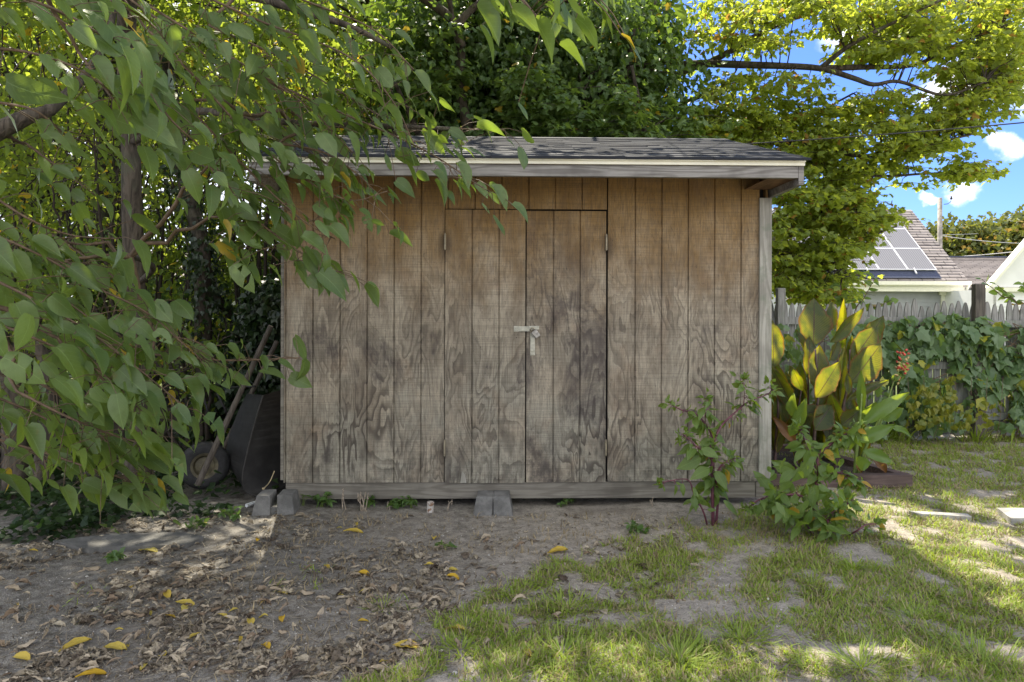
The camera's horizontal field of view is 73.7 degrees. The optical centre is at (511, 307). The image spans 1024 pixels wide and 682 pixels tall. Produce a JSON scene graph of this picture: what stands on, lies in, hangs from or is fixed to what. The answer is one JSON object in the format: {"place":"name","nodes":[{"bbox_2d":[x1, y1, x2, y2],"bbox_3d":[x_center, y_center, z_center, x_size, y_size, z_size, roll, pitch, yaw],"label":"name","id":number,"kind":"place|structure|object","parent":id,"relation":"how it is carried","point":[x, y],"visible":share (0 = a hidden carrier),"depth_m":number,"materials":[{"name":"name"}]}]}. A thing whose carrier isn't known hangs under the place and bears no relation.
{"place":"outdoors","nodes":[
{"label":"outdoors","id":0,"kind":"place"},
{"bbox_2d":[0,321,1023,681],"bbox_3d":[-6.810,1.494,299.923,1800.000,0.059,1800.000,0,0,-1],"label":"ground","id":1,"kind":"structure","parent":0,"point":[460,509],"depth_m":3.87,"materials":[{"name":"soil"}]},
{"bbox_2d":[2,608,17,618],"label":"fallen leaf","id":2,"kind":"object","parent":1,"relation":"on","point":[10,611],"visible":0.99,"depth_m":3.33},
{"bbox_2d":[5,584,20,590],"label":"fallen leaf","id":3,"kind":"object","parent":1,"relation":"on","point":[15,587],"visible":1,"depth_m":3.64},
{"bbox_2d":[16,636,36,649],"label":"fallen leaf","id":4,"kind":"object","parent":1,"relation":"on","point":[19,647],"visible":1,"depth_m":3.02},
{"bbox_2d":[1,218,115,405],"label":"hedge bush","id":5,"kind":"object","parent":1,"relation":"on","point":[44,267],"visible":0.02,"depth_m":9.08,"materials":[{"name":"green plant"}]},
{"bbox_2d":[58,637,91,651],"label":"fallen leaf","id":6,"kind":"object","parent":1,"relation":"on","point":[74,641],"visible":0.91,"depth_m":3.02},
{"bbox_2d":[0,0,152,350],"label":"wild shrub","id":7,"kind":"object","parent":1,"relation":"on","point":[25,12],"visible":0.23,"depth_m":8.61,"materials":[{"name":"plant"}]},
{"bbox_2d":[74,668,106,677],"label":"fallen leaf","id":8,"kind":"object","parent":1,"relation":"on","point":[95,671],"visible":0.98,"depth_m":2.79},
{"bbox_2d":[83,566,100,570],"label":"fallen leaf","id":9,"kind":"object","parent":1,"relation":"on","point":[91,568],"visible":1,"depth_m":3.92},
{"bbox_2d":[0,67,186,399],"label":"wild shrub","id":10,"kind":"object","parent":1,"relation":"on","point":[16,161],"visible":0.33,"depth_m":6.60,"materials":[{"name":"plant"}]},
{"bbox_2d":[0,319,187,485],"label":"wild shrub","id":11,"kind":"object","parent":1,"relation":"on","point":[32,353],"visible":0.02,"depth_m":5.87,"materials":[{"name":"green plant"}]},
{"bbox_2d":[0,124,192,350],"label":"leafy tree","id":12,"kind":"object","parent":1,"relation":"on","point":[45,202],"visible":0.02,"depth_m":10.60,"materials":[{"name":"green plant"}]},
{"bbox_2d":[103,547,126,563],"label":"weed","id":13,"kind":"object","parent":1,"relation":"on","point":[114,555],"visible":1,"depth_m":4.05,"materials":[{"name":"green plant"}]},
{"bbox_2d":[103,641,126,649],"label":"fallen leaf","id":14,"kind":"object","parent":1,"relation":"on","point":[118,645],"visible":0.99,"depth_m":3.01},
{"bbox_2d":[0,0,239,371],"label":"leafy tree","id":15,"kind":"object","parent":1,"relation":"on","point":[35,63],"visible":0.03,"depth_m":11.81,"materials":[{"name":"green plant"}]},
{"bbox_2d":[53,532,203,552],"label":"paving slab","id":16,"kind":"structure","parent":1,"relation":"on","point":[129,542],"depth_m":4.35,"materials":[{"name":"concrete"}]},
{"bbox_2d":[32,332,224,437],"bbox_3d":[-4.787,0.897,6.968,5.750,1.300,0.150,0,0,-1],"label":"rail fence","id":17,"kind":"object","parent":1,"relation":"on","point":[116,426],"depth_m":6.92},
{"bbox_2d":[0,8,275,441],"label":"wild shrub","id":18,"kind":"object","parent":1,"relation":"on","point":[158,273],"visible":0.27,"depth_m":7.18,"materials":[{"name":"plant"}]},
{"bbox_2d":[61,224,251,407],"bbox_3d":[-4.980,0.164,9.528,3.435,2.724,3.180,0,0,-1],"label":"hedge bush","id":19,"kind":"object","parent":1,"relation":"on","point":[164,295],"visible":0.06,"depth_m":9.24,"materials":[{"name":"green plant"}]},
{"bbox_2d":[0,0,327,394],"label":"leafy tree","id":20,"kind":"object","parent":1,"relation":"on","point":[194,18],"visible":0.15,"depth_m":9.67,"materials":[{"name":"green plant"}]},
{"bbox_2d":[72,305,259,473],"bbox_3d":[-3.239,0.637,6.258,3.202,1.806,1.457,0,0,-27],"label":"wild shrub","id":21,"kind":"object","parent":1,"relation":"on","point":[186,393],"visible":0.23,"depth_m":6.29,"materials":[{"name":"green plant"}]},
{"bbox_2d":[0,0,347,404],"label":"wild shrub","id":22,"kind":"object","parent":1,"relation":"on","point":[168,8],"visible":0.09,"depth_m":9.76,"materials":[{"name":"plant"}]},
{"bbox_2d":[168,654,180,664],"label":"fallen leaf","id":23,"kind":"object","parent":1,"relation":"on","point":[174,657],"visible":1,"depth_m":2.90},
{"bbox_2d":[175,599,194,605],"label":"fallen leaf","id":24,"kind":"object","parent":1,"relation":"on","point":[182,601],"visible":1,"depth_m":3.45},
{"bbox_2d":[159,52,231,447],"bbox_3d":[-3.282,-0.531,6.766,1.586,4.562,0.604,0,0,39],"label":"ivy clad trunk","id":25,"kind":"object","parent":1,"relation":"on","point":[200,277],"visible":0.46,"depth_m":6.41,"materials":[{"name":"green plant"}]},
{"bbox_2d":[184,515,209,528],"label":"weed","id":26,"kind":"object","parent":1,"relation":"on","point":[196,520],"visible":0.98,"depth_m":4.67,"materials":[{"name":"green plant"}]},
{"bbox_2d":[176,194,240,340],"bbox_3d":[-2.966,0.260,6.812,0.711,2.996,0.519,0,0,-26],"label":"ivy clad trunk","id":27,"kind":"object","parent":1,"relation":"on","point":[221,308],"visible":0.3,"depth_m":6.80,"materials":[{"name":"green plant"}]},
{"bbox_2d":[148,229,280,327],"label":"hedge bush","id":28,"kind":"object","parent":1,"relation":"on","point":[277,255],"visible":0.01,"depth_m":9.15,"materials":[{"name":"green plant"}]},
{"bbox_2d":[82,0,374,167],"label":"leafy tree","id":29,"kind":"object","parent":1,"relation":"on","point":[281,10],"visible":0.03,"depth_m":12.24,"materials":[{"name":"green plant"}]},
{"bbox_2d":[222,625,237,631],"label":"fallen leaf","id":30,"kind":"object","parent":1,"relation":"on","point":[229,627],"visible":1,"depth_m":3.19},
{"bbox_2d":[218,505,243,521],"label":"weed","id":31,"kind":"object","parent":1,"relation":"on","point":[230,511],"visible":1,"depth_m":4.84,"materials":[{"name":"green plant"}]},
{"bbox_2d":[183,325,285,496],"bbox_3d":[-2.256,0.813,5.667,0.959,1.356,0.710,0,0,-1],"label":"wheelbarrow","id":32,"kind":"object","parent":1,"relation":"on","point":[248,454],"visible":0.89,"depth_m":5.47,"materials":[{"name":"black metal"}]},
{"bbox_2d":[213,273,280,427],"bbox_3d":[-2.203,0.670,6.647,1.189,2.016,1.608,0,0,24],"label":"ivy mound","id":33,"kind":"object","parent":1,"relation":"on","point":[258,312],"visible":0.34,"depth_m":6.09,"materials":[{"name":"green plant"}]},
{"bbox_2d":[89,16,420,434],"bbox_3d":[-2.952,-0.855,8.342,3.802,4.769,2.604,0,0,-1],"label":"wild shrub","id":34,"kind":"object","parent":1,"relation":"on","point":[258,87],"visible":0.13,"depth_m":7.87,"materials":[{"name":"plant"}]},
{"bbox_2d":[251,489,300,515],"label":"concrete pier block","id":35,"kind":"structure","parent":1,"relation":"on","point":[282,502],"depth_m":4.95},
{"bbox_2d":[0,423,606,544],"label":"ground ivy","id":36,"kind":"object","parent":1,"relation":"on","point":[88,515],"visible":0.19,"depth_m":4.91,"materials":[{"name":"green plant"}]},
{"bbox_2d":[207,28,428,281],"bbox_3d":[-2.187,-0.994,8.823,3.478,5.051,2.530,0,0,-33],"label":"wild shrub","id":37,"kind":"object","parent":1,"relation":"on","point":[334,71],"visible":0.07,"depth_m":8.52,"materials":[{"name":"plant"}]},
{"bbox_2d":[313,491,336,507],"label":"weed","id":38,"kind":"object","parent":1,"relation":"on","point":[317,497],"visible":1,"depth_m":5.12,"materials":[{"name":"green plant"}]},
{"bbox_2d":[0,0,685,533],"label":"leaf tree","id":39,"kind":"object","parent":1,"relation":"on","point":[138,114],"visible":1,"depth_m":3.25,"materials":[{"name":"green plant"}]},
{"bbox_2d":[226,0,473,132],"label":"leafy tree","id":40,"kind":"object","parent":1,"relation":"on","point":[346,12],"visible":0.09,"depth_m":10.83,"materials":[{"name":"green plant"}]},
{"bbox_2d":[343,528,362,532],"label":"fallen leaf","id":41,"kind":"object","parent":1,"relation":"on","point":[355,530],"visible":0.97,"depth_m":4.56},
{"bbox_2d":[357,492,368,510],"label":"dry stalk","id":42,"kind":"object","parent":1,"relation":"on","point":[359,498],"visible":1,"depth_m":5.07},
{"bbox_2d":[0,510,732,681],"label":"leaf litter","id":43,"kind":"object","parent":1,"relation":"on","point":[74,660],"visible":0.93,"depth_m":3.42,"materials":[{"name":"plant"}]},
{"bbox_2d":[13,651,30,659],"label":"fallen leaf","id":44,"kind":"object","parent":43,"relation":"on","point":[24,655],"visible":1,"depth_m":2.93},
{"bbox_2d":[82,660,98,666],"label":"fallen leaf","id":45,"kind":"object","parent":43,"relation":"on","point":[92,663],"visible":1,"depth_m":2.87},
{"bbox_2d":[173,644,187,654],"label":"fallen leaf","id":46,"kind":"object","parent":43,"relation":"on","point":[180,649],"visible":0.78,"depth_m":2.99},
{"bbox_2d":[368,664,384,670],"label":"fallen leaf","id":47,"kind":"object","parent":43,"relation":"on","point":[377,666],"visible":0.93,"depth_m":2.80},
{"bbox_2d":[547,546,567,552],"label":"fallen leaf","id":48,"kind":"object","parent":43,"relation":"on","point":[555,549],"visible":0.99,"depth_m":4.22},
{"bbox_2d":[364,494,376,507],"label":"weed","id":49,"kind":"object","parent":1,"relation":"on","point":[370,501],"visible":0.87,"depth_m":5.13,"materials":[{"name":"green plant"}]},
{"bbox_2d":[358,593,421,614],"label":"grass tuft","id":50,"kind":"object","parent":1,"relation":"on","point":[381,602],"visible":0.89,"depth_m":3.48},
{"bbox_2d":[386,498,402,508],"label":"weed","id":51,"kind":"object","parent":1,"relation":"on","point":[393,503],"visible":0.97,"depth_m":5.13,"materials":[{"name":"green plant"}]},
{"bbox_2d":[5,512,803,681],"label":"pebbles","id":52,"kind":"object","parent":1,"relation":"on","point":[456,672],"visible":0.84,"depth_m":3.44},
{"bbox_2d":[393,639,418,647],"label":"fallen leaf","id":53,"kind":"object","parent":1,"relation":"on","point":[400,642],"visible":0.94,"depth_m":3.03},
{"bbox_2d":[397,495,418,507],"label":"weed","id":54,"kind":"object","parent":1,"relation":"on","point":[411,501],"visible":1,"depth_m":5.13,"materials":[{"name":"green plant"}]},
{"bbox_2d":[427,501,433,512],"bbox_3d":[-0.604,1.474,5.054,0.057,0.080,0.054,0,0,-1],"label":"can","id":55,"kind":"object","parent":1,"relation":"on","point":[430,506],"visible":1,"depth_m":5.03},
{"bbox_2d":[299,0,570,138],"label":"ivy tree","id":56,"kind":"object","parent":1,"relation":"on","point":[423,13],"visible":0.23,"depth_m":8.33,"materials":[{"name":"green plant"}]},
{"bbox_2d":[419,0,478,130],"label":"bare limb","id":57,"kind":"object","parent":56,"relation":"attached to","point":[442,11],"visible":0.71,"depth_m":8.00,"materials":[{"name":"brown plant"}]},
{"bbox_2d":[434,540,456,549],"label":"weed","id":58,"kind":"object","parent":1,"relation":"on","point":[450,544],"visible":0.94,"depth_m":4.29,"materials":[{"name":"green plant"}]},
{"bbox_2d":[403,592,523,646],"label":"grass tuft","id":59,"kind":"object","parent":1,"relation":"on","point":[470,616],"visible":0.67,"depth_m":3.28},
{"bbox_2d":[395,615,545,681],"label":"grass tuft","id":60,"kind":"object","parent":1,"relation":"on","point":[464,642],"visible":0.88,"depth_m":3.01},
{"bbox_2d":[473,490,512,515],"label":"concrete pier block","id":61,"kind":"structure","parent":1,"relation":"on","point":[492,502],"depth_m":5.00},
{"bbox_2d":[450,572,564,624],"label":"grass tuft","id":62,"kind":"object","parent":1,"relation":"on","point":[536,589],"visible":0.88,"depth_m":3.62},
{"bbox_2d":[511,593,526,603],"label":"fallen leaf","id":63,"kind":"object","parent":1,"relation":"on","point":[522,595],"visible":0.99,"depth_m":3.49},
{"bbox_2d":[245,135,811,498],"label":"garden shed","id":64,"kind":"structure","parent":1,"relation":"on","point":[629,280],"depth_m":5.18,"materials":[{"name":"brown wood"}]},
{"bbox_2d":[444,209,529,482],"bbox_3d":[-0.191,0.292,5.172,0.650,2.070,0.038,0,0,-1],"label":"door","id":65,"kind":"structure","parent":64,"relation":"in","point":[485,328],"depth_m":5.17,"materials":[{"name":"brown wood"}]},
{"bbox_2d":[530,327,539,338],"bbox_3d":[0.176,0.189,5.145,0.077,0.086,0.020,0,0,-1],"label":"padlock","id":66,"kind":"object","parent":64,"relation":"hanging from","point":[535,333],"visible":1,"depth_m":5.14,"materials":[{"name":"metal"}]},
{"bbox_2d":[526,211,606,481],"bbox_3d":[0.416,0.294,5.184,0.614,2.060,0.047,0,0,-1],"label":"door","id":67,"kind":"structure","parent":64,"relation":"in","point":[566,441],"depth_m":5.19,"materials":[{"name":"brown wood"}]},
{"bbox_2d":[430,0,631,136],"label":"ivy tree","id":68,"kind":"object","parent":1,"relation":"on","point":[608,78],"depth_m":9.17,"materials":[{"name":"green plant"}]},
{"bbox_2d":[477,617,631,678],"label":"grass tuft","id":69,"kind":"object","parent":1,"relation":"on","point":[554,644],"visible":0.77,"depth_m":2.99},
{"bbox_2d":[556,498,575,507],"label":"weed","id":70,"kind":"object","parent":1,"relation":"on","point":[565,500],"visible":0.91,"depth_m":5.22,"materials":[{"name":"green plant"}]},
{"bbox_2d":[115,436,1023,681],"bbox_3d":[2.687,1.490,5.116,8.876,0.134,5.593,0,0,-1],"label":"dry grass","id":71,"kind":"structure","parent":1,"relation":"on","point":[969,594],"depth_m":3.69,"materials":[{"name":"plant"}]},
{"bbox_2d":[394,3,748,138],"bbox_3d":[0.789,-1.014,8.059,4.364,5.156,1.522,0,0,-1],"label":"young maple","id":72,"kind":"object","parent":1,"relation":"on","point":[611,117],"visible":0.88,"depth_m":7.89,"materials":[{"name":"green plant"}]},
{"bbox_2d":[512,581,638,635],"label":"grass tuft","id":73,"kind":"object","parent":1,"relation":"on","point":[560,598],"visible":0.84,"depth_m":3.47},
{"bbox_2d":[455,0,746,137],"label":"ivy tree","id":74,"kind":"object","parent":1,"relation":"on","point":[635,25],"visible":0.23,"depth_m":8.77,"materials":[{"name":"green plant"}]},
{"bbox_2d":[746,122,1023,143],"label":"service cable","id":75,"kind":"object","parent":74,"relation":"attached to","point":[888,133],"visible":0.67,"depth_m":7.44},
{"bbox_2d":[623,520,649,533],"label":"weed","id":76,"kind":"object","parent":1,"relation":"on","point":[634,524],"visible":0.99,"depth_m":4.61,"materials":[{"name":"green plant"}]},
{"bbox_2d":[644,555,722,591],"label":"grass tuft","id":77,"kind":"object","parent":1,"relation":"on","point":[670,570],"visible":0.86,"depth_m":3.89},
{"bbox_2d":[612,614,770,681],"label":"grass tuft","id":78,"kind":"object","parent":1,"relation":"on","point":[686,648],"visible":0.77,"depth_m":2.96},
{"bbox_2d":[654,371,784,525],"bbox_3d":[1.444,0.990,4.722,0.998,1.093,0.389,0,0,-19],"label":"pokeweed","id":79,"kind":"object","parent":1,"relation":"on","point":[715,482],"visible":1,"depth_m":4.67,"materials":[{"name":"green plant"}]},
{"bbox_2d":[660,604,804,677],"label":"grass tuft","id":80,"kind":"object","parent":1,"relation":"on","point":[742,631],"visible":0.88,"depth_m":3.13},
{"bbox_2d":[739,418,887,542],"bbox_3d":[1.995,1.147,4.512,0.965,0.813,0.670,0,0,-23],"label":"pokeweed","id":81,"kind":"object","parent":1,"relation":"on","point":[831,517],"visible":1,"depth_m":4.46,"materials":[{"name":"green plant"}]},
{"bbox_2d":[639,0,1023,309],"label":"maple tree","id":82,"kind":"object","parent":1,"relation":"on","point":[839,200],"visible":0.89,"depth_m":8.68,"materials":[{"name":"green plant"}]},
{"bbox_2d":[771,323,892,446],"bbox_3d":[3.470,0.950,7.446,1.515,1.583,0.652,0,0,-1],"label":"vine","id":83,"kind":"object","parent":1,"relation":"on","point":[790,352],"visible":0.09,"depth_m":7.40,"materials":[{"name":"green plant"}]},
{"bbox_2d":[771,444,912,488],"bbox_3d":[2.658,1.470,6.382,1.394,0.135,1.410,0,0,-1],"label":"raised bed","id":84,"kind":"object","parent":1,"relation":"on","point":[874,475],"visible":0.16,"depth_m":5.73,"materials":[{"name":"wood"}]},
{"bbox_2d":[771,298,888,472],"bbox_3d":[2.899,0.744,6.208,1.311,1.678,0.885,0,0,-1],"label":"canna plant","id":85,"kind":"object","parent":84,"relation":"on","point":[835,397],"visible":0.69,"depth_m":6.15,"materials":[{"name":"green plant"}]},
{"bbox_2d":[771,371,912,472],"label":"canna plant","id":86,"kind":"object","parent":84,"relation":"on","point":[888,410],"visible":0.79,"depth_m":5.79,"materials":[{"name":"green plant"}]},
{"bbox_2d":[827,552,887,573],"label":"grass tuft","id":87,"kind":"object","parent":1,"relation":"on","point":[855,568],"visible":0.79,"depth_m":3.95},
{"bbox_2d":[775,609,944,681],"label":"grass tuft","id":88,"kind":"object","parent":1,"relation":"on","point":[863,661],"visible":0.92,"depth_m":2.92,"materials":[{"name":"plant"}]},
{"bbox_2d":[829,272,898,311],"bbox_3d":[4.278,0.544,8.278,0.832,1.956,0.237,0,0,-1],"label":"sapling","id":89,"kind":"object","parent":1,"relation":"on","point":[839,299],"visible":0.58,"depth_m":8.30,"materials":[{"name":"green plant"}]},
{"bbox_2d":[772,209,971,346],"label":"neighbour house","id":90,"kind":"structure","parent":1,"relation":"on","point":[915,261],"depth_m":25.79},
{"bbox_2d":[879,349,909,424],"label":"canna flower","id":91,"kind":"object","parent":1,"relation":"on","point":[896,376],"visible":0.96,"depth_m":6.19,"materials":[{"name":"red plant"}]},
{"bbox_2d":[877,423,916,443],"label":"grass tuft","id":92,"kind":"object","parent":1,"relation":"on","point":[889,437],"visible":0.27,"depth_m":7.64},
{"bbox_2d":[771,284,1023,439],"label":"picket fence","id":93,"kind":"object","parent":1,"relation":"on","point":[980,306],"visible":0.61,"depth_m":7.94,"materials":[{"name":"wood"}]},
{"bbox_2d":[817,311,1023,439],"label":"fence vine","id":94,"kind":"object","parent":93,"relation":"attached to","point":[958,340],"visible":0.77,"depth_m":7.78,"materials":[{"name":"green plant"}]},
{"bbox_2d":[887,421,940,443],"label":"grass tuft","id":95,"kind":"object","parent":1,"relation":"on","point":[907,438],"visible":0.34,"depth_m":7.78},
{"bbox_2d":[840,586,1006,642],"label":"grass tuft","id":96,"kind":"object","parent":1,"relation":"on","point":[912,615],"visible":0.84,"depth_m":3.38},
{"bbox_2d":[909,511,971,520],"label":"paving slab","id":97,"kind":"structure","parent":1,"relation":"on","point":[952,516],"depth_m":4.92,"materials":[{"name":"concrete"}]},
{"bbox_2d":[883,373,1002,444],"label":"yellowing vine","id":98,"kind":"object","parent":1,"relation":"on","point":[929,393],"visible":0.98,"depth_m":7.45,"materials":[{"name":"green plant"}]},
{"bbox_2d":[937,196,952,246],"bbox_3d":[22.820,-2.120,36.006,0.786,7.580,0.294,0,0,-1],"label":"utility pole","id":99,"kind":"object","parent":1,"relation":"on","point":[939,228],"visible":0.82,"depth_m":35.91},
{"bbox_2d":[942,235,1019,243],"bbox_3d":[28.206,-3.742,38.000,11.837,0.339,0.044,0,0,-20],"label":"power line","id":100,"kind":"object","parent":99,"relation":"attached to","point":[979,240],"visible":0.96,"depth_m":36.92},
{"bbox_2d":[879,615,1023,681],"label":"grass tuft","id":101,"kind":"object","parent":1,"relation":"on","point":[980,649],"visible":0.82,"depth_m":2.99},
{"bbox_2d":[921,212,1006,255],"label":"distant tree","id":102,"kind":"object","parent":1,"relation":"on","point":[953,246],"visible":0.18,"depth_m":45.74,"materials":[{"name":"green plant"}]},
{"bbox_2d":[952,426,1009,445],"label":"grass tuft","id":103,"kind":"object","parent":1,"relation":"on","point":[974,437],"visible":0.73,"depth_m":7.79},
{"bbox_2d":[945,239,1023,319],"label":"white gable house","id":104,"kind":"structure","parent":1,"relation":"on","point":[1008,274],"depth_m":23.15,"materials":[{"name":"paint"}]},
{"bbox_2d":[975,213,1010,231],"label":"distant tree","id":105,"kind":"object","parent":1,"relation":"on","point":[992,219],"depth_m":50.25,"materials":[{"name":"green plant"}]},
{"bbox_2d":[975,274,1023,312],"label":"sapling","id":106,"kind":"object","parent":1,"relation":"on","point":[1009,296],"visible":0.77,"depth_m":8.40,"materials":[{"name":"green plant"}]},
{"bbox_2d":[976,204,1023,255],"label":"distant tree","id":107,"kind":"object","parent":1,"relation":"on","point":[1013,229],"visible":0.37,"depth_m":43.71,"materials":[{"name":"green plant"}]},
{"bbox_2d":[990,387,1023,443],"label":"vine","id":108,"kind":"object","parent":1,"relation":"on","point":[1014,430],"visible":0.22,"depth_m":7.91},
{"bbox_2d":[997,508,1023,524],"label":"paving slab","id":109,"kind":"structure","parent":1,"relation":"on","point":[1014,515],"depth_m":4.89,"materials":[{"name":"concrete"}]},
{"bbox_2d":[0,0,1023,296],"label":"sky","id":110,"kind":"structure","parent":0,"point":[1002,195],"materials":[{"name":"blue"}]},
{"bbox_2d":[62,434,1023,681],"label":"lawn","id":111,"kind":"structure","parent":0,"point":[681,660],"depth_m":3.51,"materials":[{"name":"green plant"}]},
{"bbox_2d":[949,256,1008,289],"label":"house","id":112,"kind":"structure","parent":0,"point":[971,268],"depth_m":29.68,"materials":[{"name":"grey"}]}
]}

